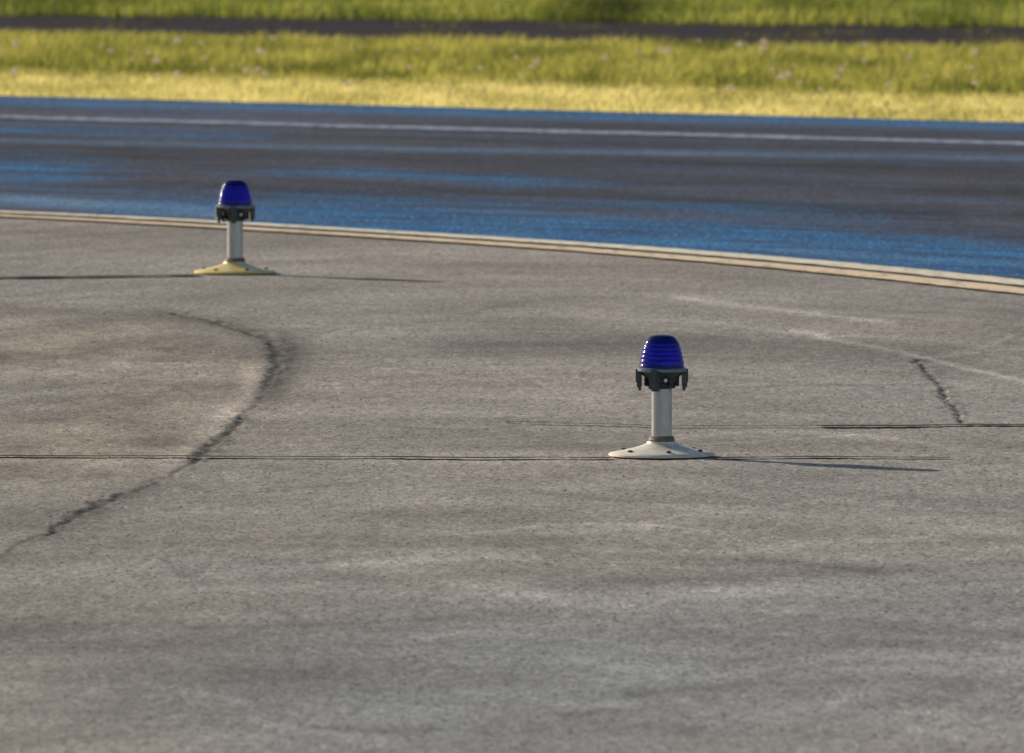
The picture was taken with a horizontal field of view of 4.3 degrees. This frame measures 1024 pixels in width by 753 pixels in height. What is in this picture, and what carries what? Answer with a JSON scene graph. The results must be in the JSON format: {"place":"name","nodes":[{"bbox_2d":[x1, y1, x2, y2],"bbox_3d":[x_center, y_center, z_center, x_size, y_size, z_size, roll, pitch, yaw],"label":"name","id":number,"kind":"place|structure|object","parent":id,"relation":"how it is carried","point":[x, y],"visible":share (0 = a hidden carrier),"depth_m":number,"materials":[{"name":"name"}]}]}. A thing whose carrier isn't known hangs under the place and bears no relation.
{"place":"outdoors","nodes":[
{"label":"outdoors","id":0,"kind":"place"},
{"bbox_2d":[0,213,1023,752],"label":"apron","id":1,"kind":"object","parent":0,"point":[366,371],"visible":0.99,"depth_m":43.07,"materials":[{"name":"concrete"}]},
{"bbox_2d":[0,274,196,277],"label":"sealed joint","id":2,"kind":"object","parent":1,"relation":"on","point":[96,276],"visible":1,"depth_m":58.78,"materials":[{"name":"black asphalt"}]},
{"bbox_2d":[194,179,275,274],"bbox_3d":[-1.189,-0.646,59.187,0.352,0.402,0.352,-1,3,-18],"label":"taxiway light","id":3,"kind":"object","parent":1,"relation":"on","point":[234,208],"visible":1,"depth_m":59.14,"materials":[{"name":"paint"}]},
{"bbox_2d":[0,455,610,457],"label":"sealed joint","id":4,"kind":"object","parent":1,"relation":"on","point":[297,456],"visible":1,"depth_m":45.53,"materials":[{"name":"black asphalt"}]},
{"bbox_2d":[0,313,1012,745],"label":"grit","id":5,"kind":"object","parent":1,"relation":"on","point":[552,565],"visible":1,"depth_m":40.59,"materials":[{"name":"grey gravel"}]},
{"bbox_2d":[0,214,1023,293],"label":"edge marking","id":6,"kind":"object","parent":1,"relation":"on","point":[991,287],"visible":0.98,"depth_m":60.79,"materials":[{"name":"paint"}]},
{"bbox_2d":[0,210,1023,284],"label":"edge marking","id":7,"kind":"object","parent":1,"relation":"on","point":[907,270],"visible":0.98,"depth_m":61.41,"materials":[{"name":"paint"}]},
{"bbox_2d":[608,334,714,458],"bbox_3d":[0.495,0.061,45.613,0.352,0.402,0.352,0,3,-4],"label":"taxiway light","id":8,"kind":"object","parent":1,"relation":"on","point":[661,369],"visible":1,"depth_m":45.56,"materials":[{"name":"grey metal"}]},
{"bbox_2d":[510,421,817,425],"bbox_3d":[0.496,0.165,47.435,1.124,0.001,0.165,1,3,14],"label":"sealed joint","id":9,"kind":"object","parent":1,"relation":"on","point":[700,425],"visible":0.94,"depth_m":47.37,"materials":[{"name":"black asphalt"}]},
{"bbox_2d":[712,456,949,457],"bbox_3d":[1.050,0.265,45.509,0.796,0.001,0.144,0,3,0],"label":"sealed joint","id":10,"kind":"object","parent":1,"relation":"on","point":[821,456],"visible":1,"depth_m":45.53,"materials":[{"name":"black asphalt"}]},
{"bbox_2d":[818,424,1023,425],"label":"sealed joint","id":11,"kind":"object","parent":1,"relation":"on","point":[921,425],"visible":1,"depth_m":47.37,"materials":[{"name":"black asphalt"}]},
{"bbox_2d":[0,95,1023,285],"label":"runway","id":12,"kind":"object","parent":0,"point":[954,207],"visible":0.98,"depth_m":70.33,"materials":[{"name":"grey asphalt"}]},
{"bbox_2d":[0,115,1023,144],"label":"side stripe","id":13,"kind":"object","parent":12,"relation":"on","point":[528,130],"visible":1,"depth_m":76.88,"materials":[{"name":"paint"}]},
{"bbox_2d":[0,14,1023,49],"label":"service path","id":14,"kind":"structure","parent":0,"point":[377,27],"depth_m":98.50,"materials":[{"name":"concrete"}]},
{"bbox_2d":[1,11,1020,49],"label":"path tufts","id":15,"kind":"object","parent":14,"relation":"on","point":[429,28],"visible":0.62,"depth_m":98.40,"materials":[{"name":"green plant"}]},
{"bbox_2d":[0,1,1023,121],"bbox_3d":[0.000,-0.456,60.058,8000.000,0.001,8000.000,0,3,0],"label":"ground","id":16,"kind":"structure","parent":0,"point":[535,87],"depth_m":84.07,"materials":[{"name":"green plant"}]},
{"bbox_2d":[0,36,979,90],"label":"meadow flowers","id":17,"kind":"object","parent":16,"relation":"on","point":[177,73],"visible":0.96,"depth_m":86.83,"materials":[{"name":"white plant"}]},
{"bbox_2d":[0,25,1023,102],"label":"meadow grass","id":18,"kind":"structure","parent":16,"relation":"on","point":[745,65],"depth_m":88.17,"materials":[{"name":"green plant"}]},
{"bbox_2d":[0,0,1023,28],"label":"meadow grass","id":19,"kind":"structure","parent":16,"relation":"on","point":[929,14],"depth_m":101.79,"materials":[{"name":"green plant"}]}
]}

